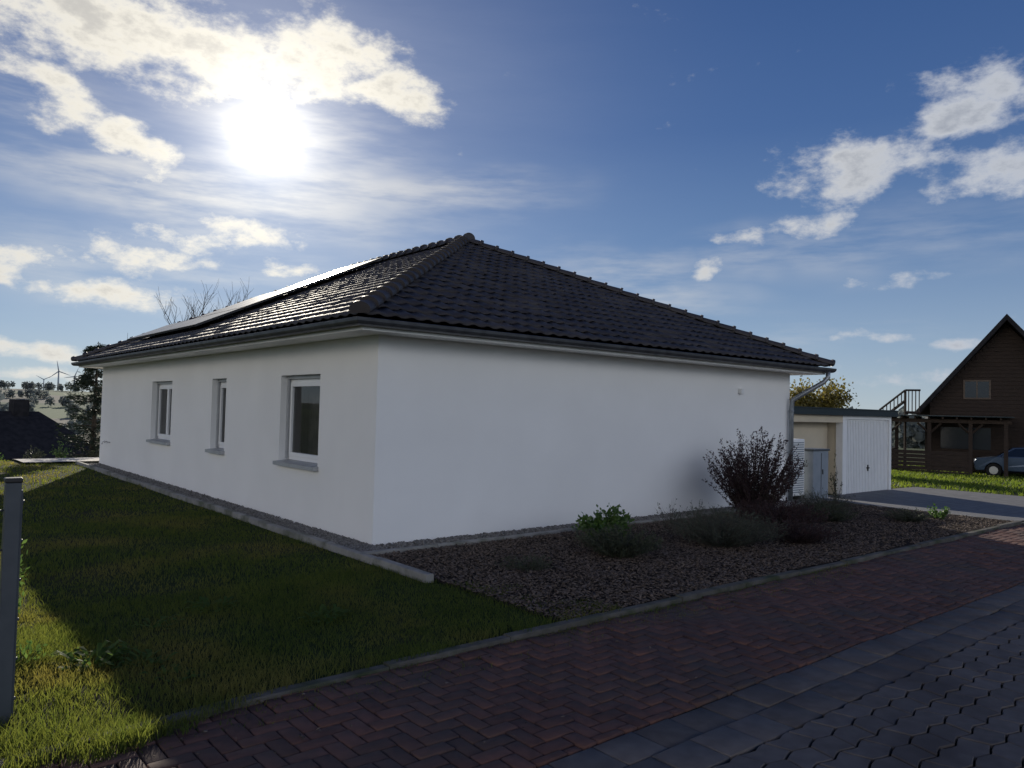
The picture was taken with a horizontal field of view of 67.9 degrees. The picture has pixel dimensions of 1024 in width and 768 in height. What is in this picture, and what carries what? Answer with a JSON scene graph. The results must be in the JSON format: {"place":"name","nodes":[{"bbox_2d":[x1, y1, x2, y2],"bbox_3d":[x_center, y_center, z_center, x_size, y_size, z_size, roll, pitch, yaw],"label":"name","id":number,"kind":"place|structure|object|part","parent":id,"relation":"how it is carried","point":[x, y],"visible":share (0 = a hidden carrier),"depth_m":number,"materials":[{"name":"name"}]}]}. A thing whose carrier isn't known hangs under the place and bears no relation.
{"place":"outdoors","nodes":[
{"label":"outdoors","id":0,"kind":"place"},
{"bbox_2d":[9,457,98,462],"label":"patio","id":1,"kind":"structure","parent":0,"point":[60,459],"depth_m":20.29,"materials":[{"name":"grey concrete"}]},
{"bbox_2d":[0,388,1023,767],"bbox_3d":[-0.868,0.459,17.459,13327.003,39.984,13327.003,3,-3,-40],"label":"ground","id":2,"kind":"structure","parent":0,"point":[56,412],"depth_m":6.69,"materials":[{"name":"green plant"}]},
{"bbox_2d":[0,477,24,726],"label":"post","id":3,"kind":"object","parent":2,"relation":"on","point":[12,540],"visible":0.94,"depth_m":3.86,"materials":[{"name":"black plastic"}]},
{"bbox_2d":[18,595,21,612],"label":"tall weed","id":4,"kind":"object","parent":2,"relation":"on","point":[19,603],"visible":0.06,"depth_m":5.62,"materials":[{"name":"green plant"}]},
{"bbox_2d":[19,539,29,597],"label":"tall weed","id":5,"kind":"object","parent":2,"relation":"on","point":[21,572],"visible":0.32,"depth_m":6.16,"materials":[{"name":"green plant"}]},
{"bbox_2d":[15,638,47,668],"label":"tall weed","id":6,"kind":"object","parent":2,"relation":"on","point":[31,650],"visible":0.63,"depth_m":4.67,"materials":[{"name":"green plant"}]},
{"bbox_2d":[21,447,46,458],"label":"garden shrub","id":7,"kind":"object","parent":2,"relation":"on","point":[36,455],"visible":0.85,"depth_m":21.82,"materials":[{"name":"green plant"}]},
{"bbox_2d":[49,362,67,390],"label":"wind turbine","id":8,"kind":"object","parent":2,"relation":"on","point":[58,374],"visible":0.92,"depth_m":1416.10,"materials":[{"name":"grey metal"}]},
{"bbox_2d":[49,441,71,457],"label":"garden shrub","id":9,"kind":"object","parent":2,"relation":"on","point":[60,454],"visible":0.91,"depth_m":21.99,"materials":[{"name":"green plant"}]},
{"bbox_2d":[54,342,105,457],"bbox_3d":[-13.309,0.646,24.209,2.278,4.022,2.626,3,-3,-40],"label":"spruce tree","id":10,"kind":"object","parent":2,"relation":"on","point":[88,377],"visible":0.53,"depth_m":24.08,"materials":[{"name":"green plant"}]},
{"bbox_2d":[46,639,137,673],"bbox_3d":[-2.638,1.687,4.742,0.468,0.135,0.441,2,-2,-5],"label":"lawn weed","id":11,"kind":"object","parent":2,"relation":"on","point":[100,651],"visible":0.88,"depth_m":4.76,"materials":[{"name":"green plant"}]},
{"bbox_2d":[85,449,99,457],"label":"garden shrub","id":12,"kind":"object","parent":2,"relation":"on","point":[93,454],"visible":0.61,"depth_m":22.42,"materials":[{"name":"green plant"}]},
{"bbox_2d":[107,648,179,671],"bbox_3d":[-2.310,1.728,4.781,0.334,0.066,0.390,1,-2,3],"label":"lawn weed","id":13,"kind":"object","parent":2,"relation":"on","point":[143,654],"visible":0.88,"depth_m":4.82,"materials":[{"name":"green plant"}]},
{"bbox_2d":[154,282,217,324],"bbox_3d":[-13.236,0.195,31.942,3.680,9.510,3.774,2,-2,-22],"label":"bare tree","id":14,"kind":"object","parent":2,"relation":"on","point":[191,313],"visible":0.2,"depth_m":32.05,"materials":[{"name":"brown plant"}]},
{"bbox_2d":[209,280,250,311],"bbox_3d":[-12.470,0.167,33.422,2.594,9.912,3.727,0,-2,25],"label":"bare tree","id":15,"kind":"object","parent":2,"relation":"on","point":[245,296],"visible":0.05,"depth_m":33.40,"materials":[{"name":"brown plant"}]},
{"bbox_2d":[75,461,433,582],"bbox_3d":[-5.985,1.992,13.400,0.085,0.208,16.192,3,-3,-40],"label":"concrete edging","id":16,"kind":"object","parent":2,"relation":"on","point":[408,571],"visible":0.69,"depth_m":9.46,"materials":[{"name":"grey concrete"}]},
{"bbox_2d":[297,604,349,623],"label":"lawn weed","id":17,"kind":"object","parent":2,"relation":"on","point":[323,608],"visible":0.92,"depth_m":5.93,"materials":[{"name":"green plant"}]},
{"bbox_2d":[86,463,818,551],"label":"gravel","id":18,"kind":"structure","parent":2,"relation":"on","point":[353,543],"depth_m":10.47,"materials":[{"name":"grey gravel"}]},
{"bbox_2d":[71,233,836,544],"bbox_3d":[-2.597,-0.337,17.390,10.531,5.460,15.431,3,-3,-40],"label":"white bungalow","id":19,"kind":"object","parent":2,"relation":"on","point":[466,384],"visible":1,"depth_m":11.37,"materials":[{"name":"paint"}]},
{"bbox_2d":[157,384,171,439],"bbox_3d":[-7.117,0.554,15.819,0.084,1.210,1.410,3,-3,-40],"label":"window frame","id":20,"kind":"structure","parent":19,"relation":"in","point":[166,436],"depth_m":15.91,"materials":[{"name":"white plastic"}]},
{"bbox_2d":[218,382,226,447],"bbox_3d":[-4.934,0.516,13.220,0.084,1.210,0.700,3,-3,-40],"label":"window frame","id":21,"kind":"structure","parent":19,"relation":"in","point":[223,384],"depth_m":13.40,"materials":[{"name":"white plastic"}]},
{"bbox_2d":[288,378,319,462],"bbox_3d":[-2.853,0.486,10.743,0.084,1.220,1.270,3,-3,-40],"label":"window frame","id":22,"kind":"structure","parent":19,"relation":"in","point":[294,383],"depth_m":11.12,"materials":[{"name":"white plastic"}]},
{"bbox_2d":[0,380,924,448],"bbox_3d":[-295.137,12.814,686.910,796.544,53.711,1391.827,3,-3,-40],"label":"distant woods","id":23,"kind":"object","parent":2,"relation":"on","point":[915,435],"visible":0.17,"depth_m":551.22,"materials":[{"name":"green plant"}]},
{"bbox_2d":[393,510,718,547],"bbox_3d":[2.471,2.128,12.129,10.400,0.023,0.420,3,-3,-40],"label":"gravel strip","id":24,"kind":"object","parent":2,"relation":"on","point":[474,535],"visible":0.12,"depth_m":9.59,"materials":[{"name":"grey gravel"}]},
{"bbox_2d":[364,501,1003,554],"bbox_3d":[3.301,2.122,10.540,10.441,0.200,3.071,3,-3,-40],"label":"concrete edging","id":25,"kind":"object","parent":2,"relation":"on","point":[437,545],"visible":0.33,"depth_m":9.62,"materials":[{"name":"grey concrete"}]},
{"bbox_2d":[370,501,1011,620],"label":"wood mulch","id":26,"kind":"object","parent":2,"relation":"on","point":[768,553],"visible":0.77,"depth_m":8.41,"materials":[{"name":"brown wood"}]},
{"bbox_2d":[495,553,552,571],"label":"heather shrub","id":27,"kind":"object","parent":26,"relation":"on","point":[519,565],"visible":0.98,"depth_m":7.84,"materials":[{"name":"green plant"}]},
{"bbox_2d":[571,504,634,541],"bbox_3d":[1.177,1.751,9.565,0.710,0.532,0.805,3,-3,-40],"label":"hydrangea shrub","id":28,"kind":"object","parent":26,"relation":"on","point":[598,521],"visible":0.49,"depth_m":9.49,"materials":[{"name":"green plant"}]},
{"bbox_2d":[574,522,665,559],"bbox_3d":[1.195,1.780,8.664,1.053,0.414,1.032,3,-3,-40],"label":"heather shrub","id":29,"kind":"object","parent":26,"relation":"on","point":[613,544],"visible":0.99,"depth_m":8.55,"materials":[{"name":"green plant"}]},
{"bbox_2d":[658,498,684,523],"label":"ornamental grass","id":30,"kind":"object","parent":26,"relation":"on","point":[670,510],"depth_m":11.28,"materials":[{"name":"green plant"}]},
{"bbox_2d":[689,499,704,518],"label":"ornamental grass","id":31,"kind":"object","parent":26,"relation":"on","point":[699,508],"depth_m":11.84,"materials":[{"name":"green plant"}]},
{"bbox_2d":[657,503,787,548],"bbox_3d":[2.622,1.786,9.630,1.654,0.540,1.636,3,-3,-40],"label":"lavender shrub","id":32,"kind":"object","parent":26,"relation":"on","point":[716,534],"visible":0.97,"depth_m":9.42,"materials":[{"name":"green plant"}]},
{"bbox_2d":[703,426,806,518],"bbox_3d":[3.870,1.434,12.249,1.649,1.548,1.612,3,-3,-40],"label":"barberry shrub","id":33,"kind":"object","parent":26,"relation":"on","point":[740,484],"visible":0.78,"depth_m":12.05,"materials":[{"name":"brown plant"}]},
{"bbox_2d":[730,497,832,529],"bbox_3d":[3.893,1.885,11.133,1.374,0.507,1.494,2,-2,-4],"label":"heather shrub","id":34,"kind":"object","parent":26,"relation":"on","point":[780,511],"visible":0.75,"depth_m":10.98,"materials":[{"name":"green plant"}]},
{"bbox_2d":[761,517,842,543],"bbox_3d":[3.736,1.921,9.942,1.042,0.345,1.034,3,-3,-40],"label":"heather shrub","id":35,"kind":"object","parent":26,"relation":"on","point":[806,535],"visible":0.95,"depth_m":9.79,"materials":[{"name":"green plant"}]},
{"bbox_2d":[788,487,855,511],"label":"lavender shrub","id":36,"kind":"object","parent":26,"relation":"on","point":[816,500],"visible":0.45,"depth_m":12.94,"materials":[{"name":"green plant"}]},
{"bbox_2d":[808,501,860,522],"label":"heather shrub","id":37,"kind":"object","parent":26,"relation":"on","point":[836,514],"visible":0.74,"depth_m":12.05,"materials":[{"name":"green plant"}]},
{"bbox_2d":[828,453,842,502],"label":"young shrub","id":38,"kind":"object","parent":26,"relation":"on","point":[834,484],"visible":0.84,"depth_m":14.69,"materials":[{"name":"green plant"}]},
{"bbox_2d":[883,507,931,521],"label":"heather shrub","id":39,"kind":"object","parent":26,"relation":"on","point":[906,516],"visible":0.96,"depth_m":12.21,"materials":[{"name":"green plant"}]},
{"bbox_2d":[927,502,949,518],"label":"shrub","id":40,"kind":"object","parent":26,"relation":"on","point":[940,514],"visible":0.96,"depth_m":12.68,"materials":[{"name":"green plant"}]},
{"bbox_2d":[793,439,804,498],"bbox_3d":[5.543,1.728,15.406,0.680,1.240,0.465,3,-3,-40],"label":"heat pump","id":41,"kind":"object","parent":2,"relation":"on","point":[799,484],"visible":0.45,"depth_m":15.32,"materials":[{"name":"white metal"}]},
{"bbox_2d":[801,448,829,498],"bbox_3d":[6.238,1.873,15.768,0.660,1.070,0.380,3,-3,-40],"label":"utility cabinet","id":42,"kind":"object","parent":2,"relation":"on","point":[816,474],"visible":0.62,"depth_m":15.57,"materials":[{"name":"grey plastic"}]},
{"bbox_2d":[790,375,859,407],"bbox_3d":[13.401,1.666,34.002,3.814,4.333,3.942,3,-3,-40],"label":"autumn tree","id":43,"kind":"object","parent":2,"relation":"on","point":[829,396],"visible":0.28,"depth_m":33.28,"materials":[{"name":"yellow plant"}]},
{"bbox_2d":[794,406,898,494],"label":"garage","id":44,"kind":"structure","parent":2,"relation":"on","point":[857,442],"depth_m":21.82,"materials":[{"name":"white paint"}]},
{"bbox_2d":[794,422,827,448],"bbox_3d":[7.964,2.081,20.906,2.680,2.090,0.050,3,-3,-40],"label":"cream door","id":45,"kind":"structure","parent":44,"relation":"in","point":[814,434],"depth_m":21.23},
{"bbox_2d":[846,419,887,493],"bbox_3d":[10.455,2.136,22.465,2.700,2.170,0.065,3,-3,-40],"label":"ribbed door","id":46,"kind":"structure","parent":44,"relation":"in","point":[866,444],"depth_m":22.40,"materials":[{"name":"white metal"}]},
{"bbox_2d":[879,389,920,457],"bbox_3d":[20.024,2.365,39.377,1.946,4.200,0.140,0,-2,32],"label":"outside stair","id":47,"kind":"object","parent":2,"relation":"on","point":[904,401],"visible":0.81,"depth_m":39.22,"materials":[{"name":"black metal"}]},
{"bbox_2d":[891,416,1011,476],"bbox_3d":[21.496,3.028,37.540,5.200,2.820,3.900,0,-2,32],"label":"carport frame","id":48,"kind":"object","parent":2,"relation":"on","point":[931,419],"visible":0.77,"depth_m":36.10,"materials":[{"name":"brown wood"}]},
{"bbox_2d":[891,447,967,474],"bbox_3d":[19.733,3.795,37.680,4.710,1.110,2.264,-6,-8,76],"label":"carport boarding","id":49,"kind":"object","parent":48,"relation":"attached to","point":[921,460],"visible":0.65,"depth_m":36.45,"materials":[{"name":"brown wood"}]},
{"bbox_2d":[892,422,982,433],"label":"carport braces","id":50,"kind":"object","parent":48,"relation":"attached to","point":[939,424],"visible":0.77,"depth_m":36.44,"materials":[{"name":"brown wood"}]},
{"bbox_2d":[898,414,1014,417],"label":"carport roof","id":51,"kind":"structure","parent":48,"relation":"attached to","point":[956,416],"depth_m":35.88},
{"bbox_2d":[930,324,1023,474],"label":"gable wall","id":52,"kind":"structure","parent":2,"relation":"on","point":[1006,326],"depth_m":38.38,"materials":[{"name":"brown wood"}]},
{"bbox_2d":[917,314,1006,416],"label":"roof","id":53,"kind":"structure","parent":52,"relation":"attached to","point":[987,338],"depth_m":38.45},
{"bbox_2d":[930,404,1023,473],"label":"cladding","id":54,"kind":"structure","parent":52,"relation":"attached to","point":[1017,420],"depth_m":38.35,"materials":[{"name":"brown wood"}]},
{"bbox_2d":[941,427,990,449],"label":"windows","id":55,"kind":"structure","parent":54,"relation":"attached to","point":[954,437],"depth_m":38.84,"materials":[{"name":"black glass"}]},
{"bbox_2d":[963,380,990,398],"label":"window frames","id":56,"kind":"structure","parent":52,"relation":"attached to","point":[976,381],"depth_m":38.60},
{"bbox_2d":[965,382,988,397],"bbox_3d":[23.593,0.284,38.622,1.040,0.820,0.011,0,-2,32],"label":"window pane","id":57,"kind":"object","parent":56,"relation":"in","point":[970,389],"visible":1,"depth_m":38.62,"materials":[{"name":"grey glass"}]},
{"bbox_2d":[933,329,1023,403],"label":"gable cladding","id":58,"kind":"structure","parent":52,"relation":"attached to","point":[1007,374],"depth_m":38.18,"materials":[{"name":"brown wood"}]},
{"bbox_2d":[1006,314,1023,339],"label":"roof","id":59,"kind":"structure","parent":52,"relation":"attached to","point":[1011,323],"depth_m":37.26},
{"bbox_2d":[974,447,1023,475],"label":"parked car","id":60,"kind":"object","parent":2,"relation":"on","point":[992,464],"visible":0.94,"depth_m":35.45,"materials":[{"name":"paint"}]},
{"bbox_3d":[23.259,3.167,35.219,1.150,0.400,0.128,0,-2,32],"label":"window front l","id":61,"kind":"part","parent":60,"relation":"part of","materials":[{"name":"blue glass"}]},
{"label":"walls","id":62,"kind":"object","parent":2,"relation":"on","visible":0},
{"bbox_2d":[0,411,89,460],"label":"roof","id":63,"kind":"structure","parent":62,"relation":"on","point":[19,435],"depth_m":38.10,"materials":[{"name":"black tile"}]},
{"bbox_2d":[9,399,29,415],"bbox_3d":[-25.363,1.348,39.153,0.700,1.100,0.700,0,-3,38],"label":"chimney","id":64,"kind":"object","parent":63,"relation":"on","point":[17,407],"visible":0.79,"depth_m":38.91,"materials":[{"name":"grey brick"}]},
{"bbox_2d":[0,0,1023,414],"label":"sky","id":65,"kind":"structure","parent":0,"point":[842,181],"materials":[{"name":"blue"}]},
{"bbox_2d":[21,524,1023,767],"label":"brick pavement","id":66,"kind":"structure","parent":0,"point":[426,724],"depth_m":4.71,"materials":[{"name":"red brick"}]},
{"bbox_2d":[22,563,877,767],"bbox_3d":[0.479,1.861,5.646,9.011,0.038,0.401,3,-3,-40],"label":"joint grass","id":67,"kind":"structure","parent":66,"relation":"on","point":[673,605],"depth_m":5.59,"materials":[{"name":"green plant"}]},
{"bbox_2d":[153,531,1023,767],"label":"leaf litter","id":68,"kind":"object","parent":66,"relation":"on","point":[300,735],"visible":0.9,"depth_m":4.73,"materials":[{"name":"brown plant"}]},
{"bbox_2d":[57,612,1023,767],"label":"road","id":69,"kind":"structure","parent":0,"point":[974,762],"depth_m":4.28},
{"bbox_2d":[0,521,1023,767],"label":"road kerb","id":70,"kind":"structure","parent":69,"relation":"on","point":[502,639],"depth_m":5.66,"materials":[{"name":"concrete"}]},
{"bbox_2d":[539,582,1023,767],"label":"paved gutter strip","id":71,"kind":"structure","parent":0,"point":[725,730],"depth_m":4.53,"materials":[{"name":"grey concrete"}]},
{"bbox_2d":[713,622,1023,767],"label":"interlocking pavement","id":72,"kind":"structure","parent":0,"point":[924,748],"depth_m":4.16,"materials":[{"name":"grey concrete"}]},
{"bbox_2d":[801,487,1023,520],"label":"driveway","id":73,"kind":"structure","parent":0,"point":[998,506],"depth_m":20.18,"materials":[{"name":"grey concrete"}]},
{"bbox_2d":[891,461,1023,495],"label":"meadow grass","id":74,"kind":"structure","parent":0,"point":[964,481],"depth_m":28.71,"materials":[{"name":"green plant"}]}
]}

